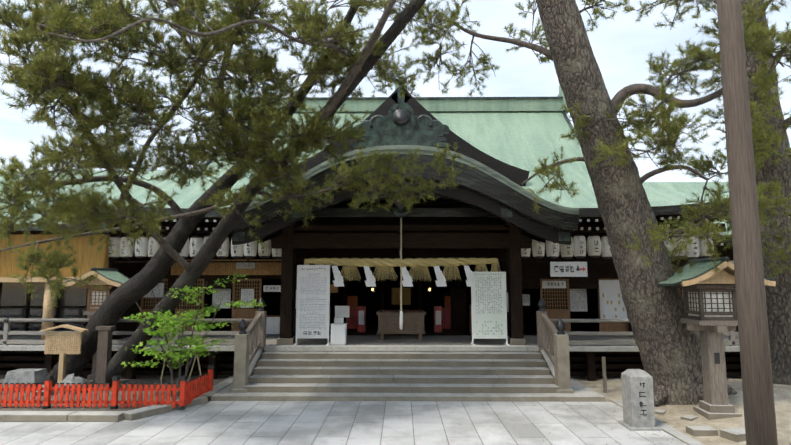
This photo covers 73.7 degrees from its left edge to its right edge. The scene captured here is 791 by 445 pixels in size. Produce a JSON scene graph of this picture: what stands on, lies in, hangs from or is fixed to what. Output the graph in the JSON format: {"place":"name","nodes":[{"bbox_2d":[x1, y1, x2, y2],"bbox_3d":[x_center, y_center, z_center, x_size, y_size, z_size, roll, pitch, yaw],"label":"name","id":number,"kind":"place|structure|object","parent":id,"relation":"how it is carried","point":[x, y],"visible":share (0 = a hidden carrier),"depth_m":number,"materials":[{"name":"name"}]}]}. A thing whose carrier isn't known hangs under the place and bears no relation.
{"place":"outdoors","nodes":[
{"label":"outdoors","id":0,"kind":"place"},
{"bbox_2d":[0,170,189,339],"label":"annex building","id":1,"kind":"structure","parent":0,"point":[16,301],"depth_m":18.10,"materials":[{"name":"brown wood"}]},
{"bbox_2d":[0,351,657,421],"bbox_3d":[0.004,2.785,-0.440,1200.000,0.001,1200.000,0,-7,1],"label":"ground","id":2,"kind":"structure","parent":0,"point":[595,388],"depth_m":15.92,"materials":[{"name":"grey stone"}]},
{"bbox_2d":[40,324,87,391],"bbox_3d":[-8.556,3.502,13.538,1.120,1.740,0.240,0,-7,1],"label":"notice board","id":3,"kind":"object","parent":2,"relation":"on","point":[62,344],"visible":0.96,"depth_m":13.54,"materials":[{"name":"brown wood"}]},
{"bbox_2d":[62,267,129,385],"bbox_3d":[-8.095,2.870,14.531,1.514,3.220,1.395,0,-7,-3],"label":"wooden lantern","id":4,"kind":"object","parent":2,"relation":"on","point":[111,279],"visible":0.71,"depth_m":14.31,"materials":[{"name":"wood"}]},
{"bbox_2d":[95,326,115,387],"bbox_3d":[-7.598,3.555,13.743,0.400,1.680,0.260,0,-7,1],"label":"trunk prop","id":5,"kind":"object","parent":2,"relation":"on","point":[104,345],"visible":0.77,"depth_m":13.67,"materials":[{"name":"brown wood"}]},
{"bbox_2d":[0,377,233,421],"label":"garden bed","id":6,"kind":"object","parent":2,"relation":"on","point":[61,414],"visible":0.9,"depth_m":11.47,"materials":[{"name":"red wood"}]},
{"bbox_2d":[0,365,213,409],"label":"red fence","id":7,"kind":"object","parent":6,"relation":"on","point":[204,382],"visible":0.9,"depth_m":11.64,"materials":[{"name":"paint"}]},
{"bbox_2d":[121,272,266,396],"bbox_3d":[-5.038,2.721,12.881,3.172,3.054,2.695,-5,-8,37],"label":"shrub","id":8,"kind":"object","parent":6,"relation":"on","point":[199,350],"visible":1,"depth_m":12.86,"materials":[{"name":"green plant"}]},
{"bbox_2d":[0,0,409,385],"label":"leaning pine tree","id":9,"kind":"object","parent":2,"relation":"on","point":[117,304],"visible":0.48,"depth_m":11.24,"materials":[{"name":"green plant"}]},
{"bbox_2d":[0,0,480,387],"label":"leaning pine tree","id":10,"kind":"object","parent":2,"relation":"on","point":[62,25],"visible":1,"depth_m":10.17,"materials":[{"name":"green plant"}]},
{"bbox_2d":[0,335,740,380],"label":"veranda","id":11,"kind":"object","parent":2,"relation":"on","point":[585,360],"visible":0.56,"depth_m":15.72,"materials":[{"name":"grey wood"}]},
{"bbox_2d":[0,318,252,345],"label":"veranda railing","id":12,"kind":"object","parent":11,"relation":"on","point":[6,333],"visible":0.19,"depth_m":15.32,"materials":[{"name":"grey wood"}]},
{"bbox_2d":[294,265,329,345],"bbox_3d":[-2.452,2.437,15.679,1.010,2.340,0.500,0,-7,1],"label":"sign board","id":13,"kind":"object","parent":11,"relation":"on","point":[313,304],"visible":0.98,"depth_m":15.67,"materials":[{"name":"white wood"}]},
{"bbox_2d":[330,306,349,344],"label":"boxes","id":14,"kind":"object","parent":11,"relation":"on","point":[338,331],"visible":0.98,"depth_m":15.55,"materials":[{"name":"white"}]},
{"bbox_2d":[376,310,425,339],"bbox_3d":[0.186,3.347,17.259,1.600,0.910,0.800,0,-7,1],"label":"offering box","id":15,"kind":"object","parent":11,"relation":"on","point":[388,322],"visible":0.85,"depth_m":16.91,"materials":[{"name":"brown wood"}]},
{"bbox_2d":[110,194,725,344],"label":"shrine hall","id":16,"kind":"structure","parent":11,"relation":"on","point":[502,244],"depth_m":18.37,"materials":[{"name":"black wood"}]},
{"bbox_2d":[108,230,281,262],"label":"paper lanterns","id":17,"kind":"object","parent":16,"relation":"attached to","point":[150,246],"visible":0.52,"depth_m":16.72,"materials":[{"name":"white paper"}]},
{"bbox_2d":[143,258,587,311],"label":"wall panels","id":18,"kind":"object","parent":16,"relation":"on","point":[578,299],"depth_m":18.42,"materials":[{"name":"white"}]},
{"bbox_2d":[56,80,728,218],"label":"roof","id":19,"kind":"structure","parent":16,"relation":"on","point":[523,133],"depth_m":21.98,"materials":[{"name":"green metal"}]},
{"bbox_2d":[280,81,529,185],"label":"front gable","id":20,"kind":"structure","parent":19,"relation":"attached to","point":[518,176],"depth_m":18.66,"materials":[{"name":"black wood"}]},
{"bbox_2d":[329,266,471,332],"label":"shrine interior furnishings","id":21,"kind":"object","parent":16,"relation":"on","point":[455,313],"visible":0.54,"depth_m":20.55,"materials":[{"name":"red paint"}]},
{"bbox_2d":[393,205,407,329],"bbox_3d":[0.168,1.107,15.779,0.460,4.145,0.290,0,-7,1],"label":"bell rope","id":22,"kind":"object","parent":16,"relation":"attached to","point":[399,213],"visible":0.75,"depth_m":15.79,"materials":[{"name":"white fabric"}]},
{"bbox_2d":[304,258,500,286],"bbox_3d":[0.189,1.488,15.810,6.016,0.863,0.287,0,-7,1],"label":"shimenawa rope","id":23,"kind":"object","parent":16,"relation":"attached to","point":[378,264],"visible":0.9,"depth_m":15.77,"materials":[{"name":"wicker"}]},
{"bbox_2d":[231,145,578,244],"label":"curved porch roof","id":24,"kind":"structure","parent":16,"relation":"on","point":[490,190],"depth_m":14.42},
{"bbox_2d":[353,86,448,149],"bbox_3d":[0.156,-2.991,15.029,2.730,1.928,0.858,0,-7,1],"label":"roof ridge ornament","id":25,"kind":"object","parent":24,"relation":"on","point":[400,123],"visible":0.81,"depth_m":14.62,"materials":[{"name":"green metal"}]},
{"bbox_2d":[366,184,439,210],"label":"karahafu ornaments","id":26,"kind":"object","parent":24,"relation":"attached to","point":[400,205],"visible":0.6,"depth_m":14.50},
{"bbox_2d":[96,210,730,229],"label":"eave rafters","id":27,"kind":"object","parent":16,"relation":"on","point":[581,219],"visible":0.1,"depth_m":16.16,"materials":[{"name":"brown wood"}]},
{"bbox_2d":[550,261,587,276],"bbox_3d":[5.457,1.457,16.635,1.160,0.505,0.067,0,-7,1],"label":"sign","id":28,"kind":"object","parent":16,"relation":"hanging from","point":[568,269],"visible":0.94,"depth_m":16.60,"materials":[{"name":"white"}]},
{"bbox_2d":[521,229,717,261],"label":"paper lanterns","id":29,"kind":"object","parent":16,"relation":"attached to","point":[596,246],"visible":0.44,"depth_m":16.58,"materials":[{"name":"white paper"}]},
{"bbox_2d":[471,272,509,345],"bbox_3d":[2.768,2.530,15.615,1.060,2.140,0.500,0,-7,1],"label":"sign board","id":30,"kind":"object","parent":11,"relation":"on","point":[488,306],"visible":1,"depth_m":15.60,"materials":[{"name":"white wood"}]},
{"bbox_2d":[549,319,738,345],"bbox_3d":[9.712,3.160,15.179,11.055,0.791,0.130,0,-7,1],"label":"veranda railing","id":31,"kind":"object","parent":11,"relation":"on","point":[731,341],"visible":0.19,"depth_m":15.18,"materials":[{"name":"grey wood"}]},
{"bbox_2d":[2,369,745,441],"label":"garden stones","id":32,"kind":"object","parent":2,"relation":"on","point":[31,376],"visible":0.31,"depth_m":13.08,"materials":[{"name":"grey stone"}]},
{"bbox_2d":[207,352,604,401],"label":"stone stairs","id":33,"kind":"structure","parent":2,"relation":"on","point":[414,376],"depth_m":13.44,"materials":[{"name":"grey stone"}]},
{"bbox_2d":[230,298,266,392],"bbox_3d":[-3.866,3.196,14.148,0.420,2.285,2.060,0,-7,1],"label":"stair balustrade","id":34,"kind":"object","parent":33,"relation":"on","point":[250,340],"visible":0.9,"depth_m":13.36,"materials":[{"name":"wood"}]},
{"bbox_2d":[536,298,573,392],"bbox_3d":[4.173,3.187,14.066,0.420,2.285,2.060,0,-7,1],"label":"stair balustrade","id":35,"kind":"object","parent":33,"relation":"on","point":[556,359],"visible":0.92,"depth_m":13.31,"materials":[{"name":"wood"}]},
{"bbox_2d":[602,357,606,392],"bbox_3d":[5.398,3.934,13.626,0.070,0.900,0.070,0,-7,1],"label":"wooden stake","id":36,"kind":"object","parent":2,"relation":"on","point":[604,374],"visible":1,"depth_m":13.60,"materials":[{"name":"brown wood"}]},
{"bbox_2d":[442,0,790,406],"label":"pine tree","id":37,"kind":"object","parent":2,"relation":"on","point":[668,344],"visible":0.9,"depth_m":11.55,"materials":[{"name":"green plant"}]},
{"bbox_2d":[497,380,790,444],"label":"fallen needles","id":38,"kind":"object","parent":2,"relation":"on","point":[672,413],"visible":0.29,"depth_m":10.84,"materials":[{"name":"brown plant"}]},
{"bbox_2d":[642,182,737,331],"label":"side wing","id":39,"kind":"structure","parent":2,"relation":"on","point":[690,187],"depth_m":22.74,"materials":[{"name":"green metal"}]},
{"bbox_2d":[658,257,775,419],"bbox_3d":[6.627,2.419,11.049,1.766,3.328,1.615,-1,-7,5],"label":"wooden lantern","id":40,"kind":"object","parent":2,"relation":"on","point":[710,305],"visible":0.85,"depth_m":10.81,"materials":[{"name":"wood"}]},
{"bbox_2d":[691,0,790,384],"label":"pine tree","id":41,"kind":"object","parent":2,"relation":"on","point":[776,256],"visible":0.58,"depth_m":12.68,"materials":[{"name":"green plant"}]},
{"bbox_2d":[717,0,777,444],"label":"wooden pole","id":42,"kind":"object","parent":2,"relation":"on","point":[758,393],"visible":1,"depth_m":7.74,"materials":[{"name":"brown wood"}]},
{"bbox_2d":[0,400,704,444],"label":"paved court","id":43,"kind":"object","parent":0,"point":[344,423],"visible":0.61,"depth_m":10.37,"materials":[{"name":"stone"}]},
{"bbox_2d":[618,369,661,430],"bbox_3d":[4.793,3.480,10.434,0.600,1.100,0.600,0,-7,1],"label":"stone marker","id":44,"kind":"object","parent":43,"relation":"on","point":[638,400],"visible":0.96,"depth_m":10.23,"materials":[{"name":"stone"}]},
{"bbox_2d":[0,0,790,181],"bbox_3d":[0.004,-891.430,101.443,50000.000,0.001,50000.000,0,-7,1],"label":"sky","id":45,"kind":"structure","parent":0,"point":[624,44],"depth_m":2173.50,"materials":[{"name":"white"}]},
{"bbox_2d":[577,376,790,444],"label":"sandy ground","id":46,"kind":"structure","parent":0,"point":[783,411],"depth_m":10.88,"materials":[{"name":"beige sand"}]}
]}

